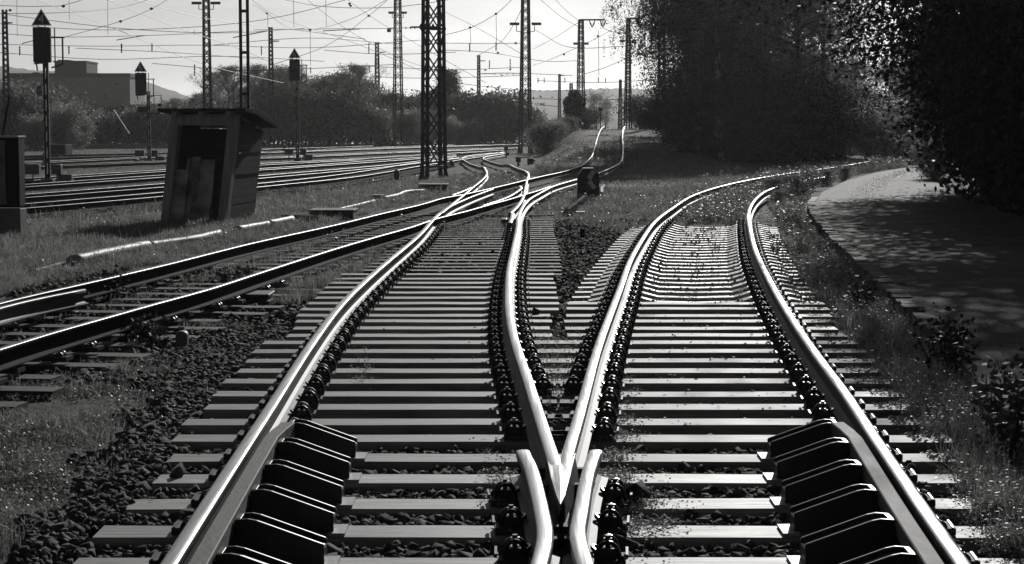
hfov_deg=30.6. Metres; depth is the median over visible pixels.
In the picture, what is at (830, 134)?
bush
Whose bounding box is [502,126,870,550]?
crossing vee
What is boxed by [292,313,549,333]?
sleeper
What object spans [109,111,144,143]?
bush
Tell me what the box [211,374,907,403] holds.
sleeper
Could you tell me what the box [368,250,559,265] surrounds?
sleeper
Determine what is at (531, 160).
point motor
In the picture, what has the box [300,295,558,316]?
sleeper
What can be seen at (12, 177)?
relay cabinet
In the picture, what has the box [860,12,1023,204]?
tree
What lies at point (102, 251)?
conduit pipe
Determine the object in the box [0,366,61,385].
sleeper
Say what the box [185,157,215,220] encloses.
door
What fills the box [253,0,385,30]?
overhead wire
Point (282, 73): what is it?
tree
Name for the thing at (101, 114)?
bush
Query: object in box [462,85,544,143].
bush
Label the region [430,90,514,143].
bush
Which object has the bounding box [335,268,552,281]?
sleeper
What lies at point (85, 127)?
bush
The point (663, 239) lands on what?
sleeper
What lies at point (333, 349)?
sleeper
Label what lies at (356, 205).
conduit pipe
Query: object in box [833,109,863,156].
bush
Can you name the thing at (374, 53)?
overhead wire
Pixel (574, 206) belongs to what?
corrugated hose
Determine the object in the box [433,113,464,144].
bush
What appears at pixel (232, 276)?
sleeper
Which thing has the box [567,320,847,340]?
sleeper
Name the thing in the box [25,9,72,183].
light signal
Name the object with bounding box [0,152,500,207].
rail
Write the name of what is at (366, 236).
sleeper
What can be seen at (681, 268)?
sleeper
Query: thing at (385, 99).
tree
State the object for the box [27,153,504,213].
rail
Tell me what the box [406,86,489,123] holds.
bush
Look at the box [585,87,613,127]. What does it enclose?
young tree
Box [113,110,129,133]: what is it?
barrier pole
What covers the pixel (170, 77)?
sky
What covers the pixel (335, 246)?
sleeper
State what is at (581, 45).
overhead wire
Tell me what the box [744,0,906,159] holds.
tree
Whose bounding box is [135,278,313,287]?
sleeper
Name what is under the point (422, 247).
sleeper
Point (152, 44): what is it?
overhead wire
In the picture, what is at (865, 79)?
tree
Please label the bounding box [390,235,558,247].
sleeper
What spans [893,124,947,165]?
bush
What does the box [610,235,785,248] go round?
sleeper
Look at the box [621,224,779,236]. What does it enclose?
sleeper
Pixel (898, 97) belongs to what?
tree
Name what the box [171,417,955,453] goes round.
sleeper
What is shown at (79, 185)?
rail
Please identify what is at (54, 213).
sleeper
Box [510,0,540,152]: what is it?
lattice mast
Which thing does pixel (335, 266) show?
sleeper
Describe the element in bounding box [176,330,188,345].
marker post
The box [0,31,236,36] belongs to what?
overhead wire
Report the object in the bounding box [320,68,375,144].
tree
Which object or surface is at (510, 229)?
sleeper
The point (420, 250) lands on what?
sleeper
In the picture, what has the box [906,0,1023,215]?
bush
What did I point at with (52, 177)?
rail
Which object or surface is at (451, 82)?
tree
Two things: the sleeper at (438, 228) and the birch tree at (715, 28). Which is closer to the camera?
the sleeper at (438, 228)
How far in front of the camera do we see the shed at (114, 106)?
213.77 m
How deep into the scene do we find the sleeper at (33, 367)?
14.23 m
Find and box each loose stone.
[169,462,185,477]
[532,307,539,313]
[609,532,639,551]
[626,480,651,502]
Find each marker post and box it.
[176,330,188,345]
[394,170,399,180]
[580,228,584,237]
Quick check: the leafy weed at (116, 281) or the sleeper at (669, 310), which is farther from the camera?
the leafy weed at (116, 281)
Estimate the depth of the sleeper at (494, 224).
34.63 m
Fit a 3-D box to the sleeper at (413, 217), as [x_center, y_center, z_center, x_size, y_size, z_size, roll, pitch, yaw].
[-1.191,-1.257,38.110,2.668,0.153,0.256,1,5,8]
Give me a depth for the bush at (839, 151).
102.60 m
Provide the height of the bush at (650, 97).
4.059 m
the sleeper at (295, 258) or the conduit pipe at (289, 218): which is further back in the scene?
the conduit pipe at (289, 218)
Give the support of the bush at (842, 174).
on the ground at (458, 170)
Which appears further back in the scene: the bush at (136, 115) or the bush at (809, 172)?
the bush at (136, 115)
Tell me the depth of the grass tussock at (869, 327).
15.79 m
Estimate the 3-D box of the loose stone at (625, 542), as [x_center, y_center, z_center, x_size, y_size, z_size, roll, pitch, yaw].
[0.470,1.131,8.009,0.102,0.150,0.161,5,7,44]
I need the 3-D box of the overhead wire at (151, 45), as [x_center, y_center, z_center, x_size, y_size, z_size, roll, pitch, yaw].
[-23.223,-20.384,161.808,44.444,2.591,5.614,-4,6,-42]
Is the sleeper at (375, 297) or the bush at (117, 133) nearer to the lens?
the sleeper at (375, 297)
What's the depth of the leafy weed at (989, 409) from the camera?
10.75 m
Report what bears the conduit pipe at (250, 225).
on the ground at (458, 170)
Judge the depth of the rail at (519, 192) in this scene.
43.44 m
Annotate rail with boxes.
[0,126,604,305]
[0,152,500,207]
[0,186,550,370]
[0,289,88,325]
[24,142,507,157]
[24,143,518,160]
[25,144,505,163]
[25,144,518,164]
[25,150,502,179]
[25,151,502,183]
[25,155,455,186]
[25,156,455,191]
[25,157,455,196]
[25,158,453,202]
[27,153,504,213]
[41,148,502,165]
[41,148,517,169]
[160,152,504,563]
[188,419,367,563]
[441,189,494,216]
[450,187,470,195]
[479,186,522,206]
[482,153,529,220]
[506,213,515,231]
[510,450,560,563]
[562,450,608,563]
[745,178,970,563]
[757,419,943,563]
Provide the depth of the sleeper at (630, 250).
25.29 m
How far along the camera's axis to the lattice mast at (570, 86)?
268.54 m
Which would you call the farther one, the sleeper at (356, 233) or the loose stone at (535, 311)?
the sleeper at (356, 233)
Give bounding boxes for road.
[815,167,1023,398]
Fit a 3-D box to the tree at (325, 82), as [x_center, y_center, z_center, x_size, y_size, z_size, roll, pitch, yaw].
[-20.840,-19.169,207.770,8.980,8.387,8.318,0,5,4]
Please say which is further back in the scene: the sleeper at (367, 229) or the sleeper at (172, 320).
the sleeper at (367, 229)
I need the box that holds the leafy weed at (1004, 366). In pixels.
[971,344,1023,404]
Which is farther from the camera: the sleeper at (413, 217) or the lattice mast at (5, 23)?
the lattice mast at (5, 23)
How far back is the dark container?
137.18 m
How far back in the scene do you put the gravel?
22.98 m
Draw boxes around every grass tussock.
[93,355,154,374]
[848,310,923,340]
[885,361,971,382]
[889,313,956,348]
[903,445,1023,479]
[941,360,1018,397]
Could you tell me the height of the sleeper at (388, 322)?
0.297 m
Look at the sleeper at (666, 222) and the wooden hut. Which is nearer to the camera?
the sleeper at (666, 222)
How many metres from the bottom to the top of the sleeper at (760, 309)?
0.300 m
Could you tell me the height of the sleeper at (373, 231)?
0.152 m
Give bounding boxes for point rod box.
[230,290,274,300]
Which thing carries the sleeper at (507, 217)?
on the ground at (458, 170)
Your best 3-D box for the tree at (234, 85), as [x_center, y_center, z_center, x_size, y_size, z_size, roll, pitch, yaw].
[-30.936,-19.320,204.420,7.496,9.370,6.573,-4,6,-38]
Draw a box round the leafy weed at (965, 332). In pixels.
[917,306,987,377]
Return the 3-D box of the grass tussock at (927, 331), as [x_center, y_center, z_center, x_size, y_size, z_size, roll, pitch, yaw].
[3.427,0.404,15.435,0.686,0.336,1.064,2,5,18]
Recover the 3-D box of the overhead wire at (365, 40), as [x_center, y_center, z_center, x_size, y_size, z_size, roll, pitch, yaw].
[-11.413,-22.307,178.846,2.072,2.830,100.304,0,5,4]
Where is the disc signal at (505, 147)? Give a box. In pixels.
[504,146,508,157]
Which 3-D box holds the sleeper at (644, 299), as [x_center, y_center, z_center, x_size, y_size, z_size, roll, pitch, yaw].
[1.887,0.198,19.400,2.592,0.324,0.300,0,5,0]
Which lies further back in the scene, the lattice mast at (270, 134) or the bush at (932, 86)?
the lattice mast at (270, 134)
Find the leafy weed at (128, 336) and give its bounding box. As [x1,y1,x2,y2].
[117,307,152,342]
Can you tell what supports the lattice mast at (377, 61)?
on the ground at (458, 170)
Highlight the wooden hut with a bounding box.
[157,108,277,222]
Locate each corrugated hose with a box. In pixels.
[563,194,590,215]
[599,185,605,195]
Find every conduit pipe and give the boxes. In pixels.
[29,261,66,273]
[67,241,150,266]
[150,230,222,245]
[233,221,269,232]
[266,215,294,224]
[282,214,318,221]
[339,199,374,207]
[383,189,423,199]
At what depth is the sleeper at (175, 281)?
22.27 m
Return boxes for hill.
[0,66,188,103]
[499,88,909,129]
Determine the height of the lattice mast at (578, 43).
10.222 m
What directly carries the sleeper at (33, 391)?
on the ground at (458, 170)
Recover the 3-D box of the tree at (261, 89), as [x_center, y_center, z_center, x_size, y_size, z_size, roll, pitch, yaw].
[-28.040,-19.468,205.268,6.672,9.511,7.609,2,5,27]
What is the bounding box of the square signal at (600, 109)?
[599,107,601,128]
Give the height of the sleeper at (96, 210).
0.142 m
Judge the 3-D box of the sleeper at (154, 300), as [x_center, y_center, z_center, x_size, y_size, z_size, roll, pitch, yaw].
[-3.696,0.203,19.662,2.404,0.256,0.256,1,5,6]
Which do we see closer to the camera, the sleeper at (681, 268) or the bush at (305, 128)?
the sleeper at (681, 268)
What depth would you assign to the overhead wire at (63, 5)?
119.02 m
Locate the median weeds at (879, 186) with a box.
[852,168,915,207]
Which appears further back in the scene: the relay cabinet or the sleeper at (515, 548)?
the relay cabinet
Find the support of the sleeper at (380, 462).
on the ground at (458, 170)
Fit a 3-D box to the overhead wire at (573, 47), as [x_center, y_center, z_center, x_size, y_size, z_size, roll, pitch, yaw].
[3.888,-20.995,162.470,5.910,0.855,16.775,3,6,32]
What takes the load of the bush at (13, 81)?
on the ground at (458, 170)
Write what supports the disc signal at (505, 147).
on the ground at (458, 170)
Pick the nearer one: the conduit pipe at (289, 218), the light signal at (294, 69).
the conduit pipe at (289, 218)
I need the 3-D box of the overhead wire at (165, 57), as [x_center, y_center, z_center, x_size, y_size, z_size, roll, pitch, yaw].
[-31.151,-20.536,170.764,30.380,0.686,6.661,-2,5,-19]
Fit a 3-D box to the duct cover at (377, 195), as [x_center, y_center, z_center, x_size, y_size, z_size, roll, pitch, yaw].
[-3.425,-2.124,47.590,0.269,0.190,0.650,0,5,0]
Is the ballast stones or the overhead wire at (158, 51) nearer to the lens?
the ballast stones
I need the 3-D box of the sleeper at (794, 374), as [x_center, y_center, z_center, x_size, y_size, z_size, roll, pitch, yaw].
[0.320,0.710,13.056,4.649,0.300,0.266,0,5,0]
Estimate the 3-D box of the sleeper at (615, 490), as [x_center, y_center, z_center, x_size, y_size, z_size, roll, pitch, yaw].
[0.223,1.065,8.800,4.040,0.291,0.266,0,5,0]
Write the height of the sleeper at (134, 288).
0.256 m
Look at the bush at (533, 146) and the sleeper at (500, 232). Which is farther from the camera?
the bush at (533, 146)
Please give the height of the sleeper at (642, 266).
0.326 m
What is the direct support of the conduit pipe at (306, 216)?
on the ground at (458, 170)
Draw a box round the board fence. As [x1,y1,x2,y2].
[73,142,167,148]
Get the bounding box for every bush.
[0,73,69,148]
[1,77,60,146]
[1,81,95,148]
[11,110,59,149]
[35,97,90,149]
[67,108,104,148]
[83,105,129,143]
[94,109,137,143]
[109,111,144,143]
[113,101,170,143]
[135,97,201,138]
[137,104,183,143]
[223,93,299,145]
[245,89,322,145]
[274,85,361,145]
[291,86,373,145]
[320,95,381,145]
[335,103,394,145]
[372,112,399,145]
[380,103,431,145]
[389,94,465,143]
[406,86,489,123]
[408,109,436,145]
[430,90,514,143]
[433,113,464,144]
[454,118,478,144]
[460,120,486,143]
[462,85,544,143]
[503,103,550,144]
[520,120,577,154]
[520,131,557,153]
[543,118,571,143]
[551,114,581,133]
[579,105,608,129]
[613,91,655,129]
[629,98,655,129]
[635,84,673,112]
[637,93,675,141]
[645,83,715,151]
[655,81,722,152]
[736,46,883,87]
[756,169,793,196]
[766,187,793,202]
[772,169,807,195]
[778,75,862,160]
[781,171,819,197]
[797,166,829,189]
[811,167,838,185]
[812,77,895,157]
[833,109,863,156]
[834,163,858,180]
[848,106,888,158]
[859,114,901,160]
[878,109,934,161]
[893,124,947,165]
[901,12,989,187]
[901,129,952,179]
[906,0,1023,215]
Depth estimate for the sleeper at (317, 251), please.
27.53 m
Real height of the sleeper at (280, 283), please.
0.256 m
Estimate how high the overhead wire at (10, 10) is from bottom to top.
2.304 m
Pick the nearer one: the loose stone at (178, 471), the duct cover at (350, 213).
the loose stone at (178, 471)
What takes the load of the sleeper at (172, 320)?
on the ground at (458, 170)
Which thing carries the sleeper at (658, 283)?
on the ground at (458, 170)
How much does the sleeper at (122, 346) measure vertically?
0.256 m
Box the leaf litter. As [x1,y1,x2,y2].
[149,168,1023,561]
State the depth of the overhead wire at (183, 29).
132.73 m
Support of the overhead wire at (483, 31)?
attached to the lattice mast at (522, 68)
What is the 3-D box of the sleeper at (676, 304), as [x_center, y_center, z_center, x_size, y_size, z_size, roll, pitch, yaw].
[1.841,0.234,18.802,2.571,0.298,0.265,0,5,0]
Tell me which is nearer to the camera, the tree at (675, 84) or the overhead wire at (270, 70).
the tree at (675, 84)
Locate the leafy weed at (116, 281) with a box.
[89,264,130,298]
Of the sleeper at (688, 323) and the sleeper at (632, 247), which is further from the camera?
the sleeper at (632, 247)
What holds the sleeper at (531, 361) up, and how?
on the ground at (458, 170)
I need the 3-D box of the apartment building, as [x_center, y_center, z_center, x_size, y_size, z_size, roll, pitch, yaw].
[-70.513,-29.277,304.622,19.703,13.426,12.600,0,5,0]
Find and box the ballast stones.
[0,217,964,563]
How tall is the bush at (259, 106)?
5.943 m
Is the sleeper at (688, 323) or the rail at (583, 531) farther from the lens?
the sleeper at (688, 323)
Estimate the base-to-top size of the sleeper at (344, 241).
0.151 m
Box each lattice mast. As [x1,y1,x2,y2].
[2,9,12,135]
[191,0,220,128]
[239,0,250,159]
[268,27,278,147]
[374,43,385,143]
[387,0,414,146]
[410,0,448,180]
[477,55,513,142]
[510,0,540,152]
[557,74,564,116]
[569,83,572,92]
[573,19,605,129]
[618,79,622,129]
[620,17,641,128]
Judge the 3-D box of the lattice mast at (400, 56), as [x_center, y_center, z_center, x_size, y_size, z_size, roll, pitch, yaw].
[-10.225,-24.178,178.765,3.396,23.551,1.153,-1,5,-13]
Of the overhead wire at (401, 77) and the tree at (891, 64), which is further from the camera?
the overhead wire at (401, 77)
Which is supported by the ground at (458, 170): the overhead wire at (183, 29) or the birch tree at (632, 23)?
the birch tree at (632, 23)
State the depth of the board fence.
175.51 m
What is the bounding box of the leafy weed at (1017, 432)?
[970,363,1023,472]
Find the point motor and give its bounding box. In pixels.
[527,158,535,164]
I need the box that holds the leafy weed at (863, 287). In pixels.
[840,275,878,310]
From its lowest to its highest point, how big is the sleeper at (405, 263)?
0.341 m
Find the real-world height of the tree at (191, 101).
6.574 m
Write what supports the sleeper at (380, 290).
on the ground at (458, 170)
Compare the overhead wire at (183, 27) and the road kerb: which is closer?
the road kerb
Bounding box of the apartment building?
[6,60,144,143]
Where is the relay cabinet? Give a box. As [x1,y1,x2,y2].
[0,96,26,236]
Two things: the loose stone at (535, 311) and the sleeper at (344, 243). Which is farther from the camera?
the sleeper at (344, 243)
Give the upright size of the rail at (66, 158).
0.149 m
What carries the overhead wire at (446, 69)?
attached to the lattice mast at (400, 56)
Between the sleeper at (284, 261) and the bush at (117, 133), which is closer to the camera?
the sleeper at (284, 261)
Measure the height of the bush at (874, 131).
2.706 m
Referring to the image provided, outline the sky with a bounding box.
[0,0,956,143]
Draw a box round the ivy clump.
[562,89,586,127]
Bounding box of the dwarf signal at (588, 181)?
[577,168,598,197]
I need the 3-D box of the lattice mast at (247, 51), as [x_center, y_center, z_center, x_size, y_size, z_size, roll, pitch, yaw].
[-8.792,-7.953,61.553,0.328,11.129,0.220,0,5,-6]
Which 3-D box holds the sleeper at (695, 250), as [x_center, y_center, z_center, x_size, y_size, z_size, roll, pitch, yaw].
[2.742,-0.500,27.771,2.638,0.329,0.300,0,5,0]
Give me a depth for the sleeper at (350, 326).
15.83 m
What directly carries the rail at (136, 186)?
on the ground at (458, 170)
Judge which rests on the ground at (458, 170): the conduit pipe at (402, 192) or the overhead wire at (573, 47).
the conduit pipe at (402, 192)
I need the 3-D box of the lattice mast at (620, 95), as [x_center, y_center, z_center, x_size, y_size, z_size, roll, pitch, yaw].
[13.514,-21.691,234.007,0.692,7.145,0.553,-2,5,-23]
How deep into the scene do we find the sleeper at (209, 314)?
18.26 m
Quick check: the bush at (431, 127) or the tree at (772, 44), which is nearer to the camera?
the tree at (772, 44)
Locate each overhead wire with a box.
[0,0,80,7]
[0,0,145,13]
[0,0,343,29]
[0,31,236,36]
[0,40,417,54]
[0,52,323,61]
[5,9,303,32]
[37,0,281,82]
[66,0,165,52]
[77,48,263,59]
[108,0,268,61]
[136,0,361,38]
[152,63,394,70]
[194,28,392,75]
[217,38,390,44]
[252,0,420,70]
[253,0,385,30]
[261,67,519,77]
[275,2,384,63]
[287,0,445,7]
[309,1,458,76]
[323,29,356,30]
[325,50,455,54]
[348,0,485,82]
[356,65,519,69]
[446,0,510,51]
[446,12,518,52]
[447,50,564,70]
[455,42,516,43]
[460,75,587,97]
[477,10,520,55]
[481,73,605,82]
[533,20,625,65]
[536,30,624,47]
[537,79,655,82]
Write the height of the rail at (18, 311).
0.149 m
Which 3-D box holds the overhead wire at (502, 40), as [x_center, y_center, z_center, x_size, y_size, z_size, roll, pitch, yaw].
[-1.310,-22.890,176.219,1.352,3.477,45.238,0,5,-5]
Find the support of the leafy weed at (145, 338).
on the ground at (458, 170)
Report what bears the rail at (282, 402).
on the ground at (458, 170)
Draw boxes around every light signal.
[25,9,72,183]
[134,61,164,160]
[284,48,312,161]
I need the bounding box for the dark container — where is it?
[50,144,71,154]
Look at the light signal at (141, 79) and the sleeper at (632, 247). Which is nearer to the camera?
the sleeper at (632, 247)
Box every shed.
[79,104,130,139]
[98,104,163,108]
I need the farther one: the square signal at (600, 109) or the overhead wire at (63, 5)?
the square signal at (600, 109)
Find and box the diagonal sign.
[516,157,520,165]
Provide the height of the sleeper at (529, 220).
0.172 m
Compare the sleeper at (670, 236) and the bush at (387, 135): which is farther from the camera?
the bush at (387, 135)
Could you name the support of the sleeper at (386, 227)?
on the ground at (458, 170)
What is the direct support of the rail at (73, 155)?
on the ground at (458, 170)
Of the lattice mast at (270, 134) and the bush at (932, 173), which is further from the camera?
the lattice mast at (270, 134)
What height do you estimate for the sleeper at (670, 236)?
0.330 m
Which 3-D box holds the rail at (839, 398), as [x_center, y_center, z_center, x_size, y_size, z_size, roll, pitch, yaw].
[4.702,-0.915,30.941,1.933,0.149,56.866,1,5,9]
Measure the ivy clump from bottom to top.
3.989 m
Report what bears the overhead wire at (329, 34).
attached to the lattice mast at (400, 56)
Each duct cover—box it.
[308,208,357,219]
[372,194,382,198]
[418,183,448,190]
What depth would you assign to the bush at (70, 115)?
166.85 m
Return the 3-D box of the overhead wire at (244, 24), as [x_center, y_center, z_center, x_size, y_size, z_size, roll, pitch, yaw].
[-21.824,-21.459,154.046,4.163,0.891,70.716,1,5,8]
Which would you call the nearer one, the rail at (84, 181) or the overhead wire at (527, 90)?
the rail at (84, 181)
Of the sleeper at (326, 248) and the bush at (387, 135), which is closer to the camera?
the sleeper at (326, 248)
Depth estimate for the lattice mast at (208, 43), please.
148.87 m
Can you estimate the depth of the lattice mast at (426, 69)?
73.49 m
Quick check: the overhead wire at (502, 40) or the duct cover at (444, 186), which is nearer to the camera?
the duct cover at (444, 186)
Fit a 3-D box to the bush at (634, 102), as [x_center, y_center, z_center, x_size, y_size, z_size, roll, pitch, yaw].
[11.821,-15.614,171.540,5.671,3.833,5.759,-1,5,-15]
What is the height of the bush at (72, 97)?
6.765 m
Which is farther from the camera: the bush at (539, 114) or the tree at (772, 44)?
the bush at (539, 114)
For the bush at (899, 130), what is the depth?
95.70 m
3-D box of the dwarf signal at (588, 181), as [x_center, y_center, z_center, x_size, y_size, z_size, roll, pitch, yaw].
[1.936,-2.416,47.583,0.560,0.964,0.362,0,5,0]
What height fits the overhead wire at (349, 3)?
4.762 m
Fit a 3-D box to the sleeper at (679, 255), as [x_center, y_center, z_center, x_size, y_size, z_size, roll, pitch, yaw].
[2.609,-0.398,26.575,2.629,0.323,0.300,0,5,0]
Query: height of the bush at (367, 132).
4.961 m
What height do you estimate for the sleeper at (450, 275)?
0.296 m
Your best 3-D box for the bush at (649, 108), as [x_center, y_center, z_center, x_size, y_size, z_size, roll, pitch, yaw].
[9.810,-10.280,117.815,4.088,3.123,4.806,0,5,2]
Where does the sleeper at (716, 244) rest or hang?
on the ground at (458, 170)
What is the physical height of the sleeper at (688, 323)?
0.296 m
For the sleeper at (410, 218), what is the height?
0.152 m
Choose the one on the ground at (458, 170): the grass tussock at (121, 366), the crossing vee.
the grass tussock at (121, 366)
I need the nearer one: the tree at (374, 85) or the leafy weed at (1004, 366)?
the leafy weed at (1004, 366)
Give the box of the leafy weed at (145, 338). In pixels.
[124,309,177,347]
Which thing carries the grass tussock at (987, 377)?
on the ground at (458, 170)
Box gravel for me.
[634,225,959,460]
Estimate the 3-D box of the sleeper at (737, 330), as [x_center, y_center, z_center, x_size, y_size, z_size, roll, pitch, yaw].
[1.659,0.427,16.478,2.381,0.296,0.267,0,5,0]
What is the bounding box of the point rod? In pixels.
[424,214,552,216]
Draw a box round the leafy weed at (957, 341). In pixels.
[911,302,975,380]
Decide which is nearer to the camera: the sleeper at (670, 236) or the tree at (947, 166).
the sleeper at (670, 236)
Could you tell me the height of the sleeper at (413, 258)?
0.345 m
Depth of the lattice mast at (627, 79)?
167.02 m
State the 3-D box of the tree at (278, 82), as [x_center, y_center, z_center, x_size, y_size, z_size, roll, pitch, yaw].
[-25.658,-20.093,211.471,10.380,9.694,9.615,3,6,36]
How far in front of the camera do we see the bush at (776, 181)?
48.91 m
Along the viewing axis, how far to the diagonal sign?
101.97 m
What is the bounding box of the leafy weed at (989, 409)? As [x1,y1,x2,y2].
[954,365,1023,444]
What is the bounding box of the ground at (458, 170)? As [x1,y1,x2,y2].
[0,130,1023,563]
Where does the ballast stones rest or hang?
on the ground at (458, 170)
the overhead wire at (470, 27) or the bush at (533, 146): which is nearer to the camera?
the bush at (533, 146)
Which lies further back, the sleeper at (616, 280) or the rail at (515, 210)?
the rail at (515, 210)
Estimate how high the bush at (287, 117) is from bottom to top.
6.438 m
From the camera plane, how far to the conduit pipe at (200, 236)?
29.42 m
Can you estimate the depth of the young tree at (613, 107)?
178.99 m
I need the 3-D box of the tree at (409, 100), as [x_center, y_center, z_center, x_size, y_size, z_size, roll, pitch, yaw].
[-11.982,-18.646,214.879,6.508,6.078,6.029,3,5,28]
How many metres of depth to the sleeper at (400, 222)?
36.14 m
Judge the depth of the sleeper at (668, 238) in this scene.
30.08 m
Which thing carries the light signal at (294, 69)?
on the ground at (458, 170)
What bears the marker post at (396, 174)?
on the ground at (458, 170)
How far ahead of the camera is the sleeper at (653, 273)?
22.90 m
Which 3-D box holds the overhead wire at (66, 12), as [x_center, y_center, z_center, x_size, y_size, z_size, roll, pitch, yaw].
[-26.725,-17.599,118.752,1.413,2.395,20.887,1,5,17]
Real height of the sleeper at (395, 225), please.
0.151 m
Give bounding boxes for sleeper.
[0,316,227,333]
[0,323,200,342]
[0,335,150,352]
[0,350,120,373]
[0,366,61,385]
[0,377,65,400]
[0,401,28,412]
[25,312,223,325]
[27,216,49,218]
[28,213,75,216]
[34,341,151,362]
[38,302,268,320]
[72,294,285,312]
[73,533,1023,563]
[75,209,113,211]
[92,503,1013,557]
[96,285,304,297]
[98,293,274,304]
[119,280,323,292]
[123,477,988,525]
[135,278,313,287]
[151,464,967,497]
[158,279,301,283]
[166,444,955,473]
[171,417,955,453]
[173,275,324,279]
[181,401,934,434]
[203,386,914,418]
[207,271,348,275]
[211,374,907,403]
[214,267,374,271]
[220,263,365,267]
[221,362,894,391]
[233,259,372,263]
[236,352,882,378]
[245,343,874,368]
[246,256,363,260]
[251,334,868,358]
[255,253,379,256]
[261,326,857,348]
[265,250,383,253]
[286,320,552,340]
[288,247,385,250]
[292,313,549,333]
[294,245,386,247]
[294,307,551,328]
[296,301,550,320]
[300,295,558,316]
[303,242,391,244]
[307,290,558,307]
[314,285,557,301]
[317,240,394,242]
[317,281,556,296]
[320,237,366,239]
[324,276,556,291]
[328,235,377,237]
[329,271,554,286]
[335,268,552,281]
[338,232,384,234]
[340,264,553,281]
[349,230,392,232]
[358,228,399,230]
[358,257,561,272]
[362,226,406,228]
[365,253,561,269]
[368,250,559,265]
[370,224,411,226]
[372,248,560,262]
[377,223,415,224]
[379,244,559,259]
[382,221,418,222]
[383,242,558,256]
[384,239,559,253]
[387,237,558,250]
[389,219,419,220]
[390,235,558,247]
[392,233,557,244]
[395,230,556,242]
[397,218,422,219]
[399,260,561,276]
[401,216,423,217]
[404,228,555,239]
[411,226,554,237]
[414,224,552,225]
[416,223,553,224]
[419,221,552,222]
[420,219,553,220]
[423,218,553,219]
[425,216,553,217]
[435,224,554,235]
[440,222,553,233]
[442,220,553,231]
[445,218,553,229]
[446,217,552,227]
[564,307,834,329]
[565,314,838,337]
[566,295,830,313]
[566,301,833,319]
[567,291,825,306]
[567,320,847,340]
[569,285,817,301]
[572,281,816,301]
[575,276,810,295]
[578,271,809,291]
[581,268,806,286]
[584,264,800,281]
[587,260,797,277]
[589,257,797,273]
[592,254,796,270]
[595,251,790,266]
[598,248,791,263]
[600,245,789,259]
[603,243,789,256]
[605,239,785,253]
[608,237,786,251]
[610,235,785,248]
[612,233,783,245]
[614,231,783,243]
[617,229,782,241]
[619,226,781,238]
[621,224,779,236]
[624,223,779,234]
[626,221,778,232]
[630,219,778,230]
[632,218,777,228]
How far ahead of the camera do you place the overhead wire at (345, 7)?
147.09 m
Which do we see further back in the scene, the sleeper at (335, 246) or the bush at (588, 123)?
the bush at (588, 123)
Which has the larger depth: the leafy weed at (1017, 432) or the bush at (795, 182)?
the bush at (795, 182)
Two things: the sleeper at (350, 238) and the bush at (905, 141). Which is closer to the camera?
the sleeper at (350, 238)
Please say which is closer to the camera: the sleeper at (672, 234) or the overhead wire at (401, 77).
the sleeper at (672, 234)
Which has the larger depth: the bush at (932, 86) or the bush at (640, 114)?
the bush at (640, 114)
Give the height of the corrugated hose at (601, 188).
0.180 m
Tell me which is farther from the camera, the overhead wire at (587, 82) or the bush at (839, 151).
the overhead wire at (587, 82)
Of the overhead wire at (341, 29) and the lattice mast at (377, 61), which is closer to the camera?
the overhead wire at (341, 29)
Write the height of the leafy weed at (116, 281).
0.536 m
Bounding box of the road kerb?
[807,197,1023,469]
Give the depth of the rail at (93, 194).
56.53 m
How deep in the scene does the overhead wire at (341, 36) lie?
164.16 m
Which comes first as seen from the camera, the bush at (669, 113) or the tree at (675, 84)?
the bush at (669, 113)
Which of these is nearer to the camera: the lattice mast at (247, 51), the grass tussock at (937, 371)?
the grass tussock at (937, 371)
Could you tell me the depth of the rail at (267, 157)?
117.58 m
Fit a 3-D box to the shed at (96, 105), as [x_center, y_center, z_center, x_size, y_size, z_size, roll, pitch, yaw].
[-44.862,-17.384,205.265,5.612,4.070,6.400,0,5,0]
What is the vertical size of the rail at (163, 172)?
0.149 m
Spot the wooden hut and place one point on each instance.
(210, 172)
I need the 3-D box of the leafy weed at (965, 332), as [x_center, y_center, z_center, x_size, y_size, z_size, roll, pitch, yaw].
[3.211,0.475,13.541,0.423,0.588,0.482,-4,6,-40]
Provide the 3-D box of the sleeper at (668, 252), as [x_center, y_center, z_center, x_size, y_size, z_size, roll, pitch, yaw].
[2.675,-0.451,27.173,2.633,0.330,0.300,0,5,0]
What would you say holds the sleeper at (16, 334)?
on the ground at (458, 170)
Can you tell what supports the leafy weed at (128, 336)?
on the ground at (458, 170)
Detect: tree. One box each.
[160,96,194,107]
[179,92,216,128]
[185,69,235,128]
[196,63,259,128]
[231,61,281,100]
[245,64,311,144]
[264,64,323,144]
[299,71,354,143]
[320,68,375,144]
[327,61,389,145]
[355,75,392,111]
[372,89,409,130]
[388,95,418,110]
[431,65,469,96]
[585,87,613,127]
[595,96,618,128]
[596,0,764,148]
[608,0,816,159]
[612,0,734,103]
[622,0,776,153]
[646,0,887,115]
[652,4,791,96]
[687,0,901,160]
[712,0,900,85]
[730,0,1023,113]
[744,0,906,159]
[776,0,1023,118]
[780,0,1020,85]
[823,3,1009,195]
[825,57,895,141]
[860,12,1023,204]
[862,59,915,137]
[872,14,947,115]
[878,60,939,117]
[894,0,1004,195]
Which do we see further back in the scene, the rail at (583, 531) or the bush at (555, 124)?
the bush at (555, 124)

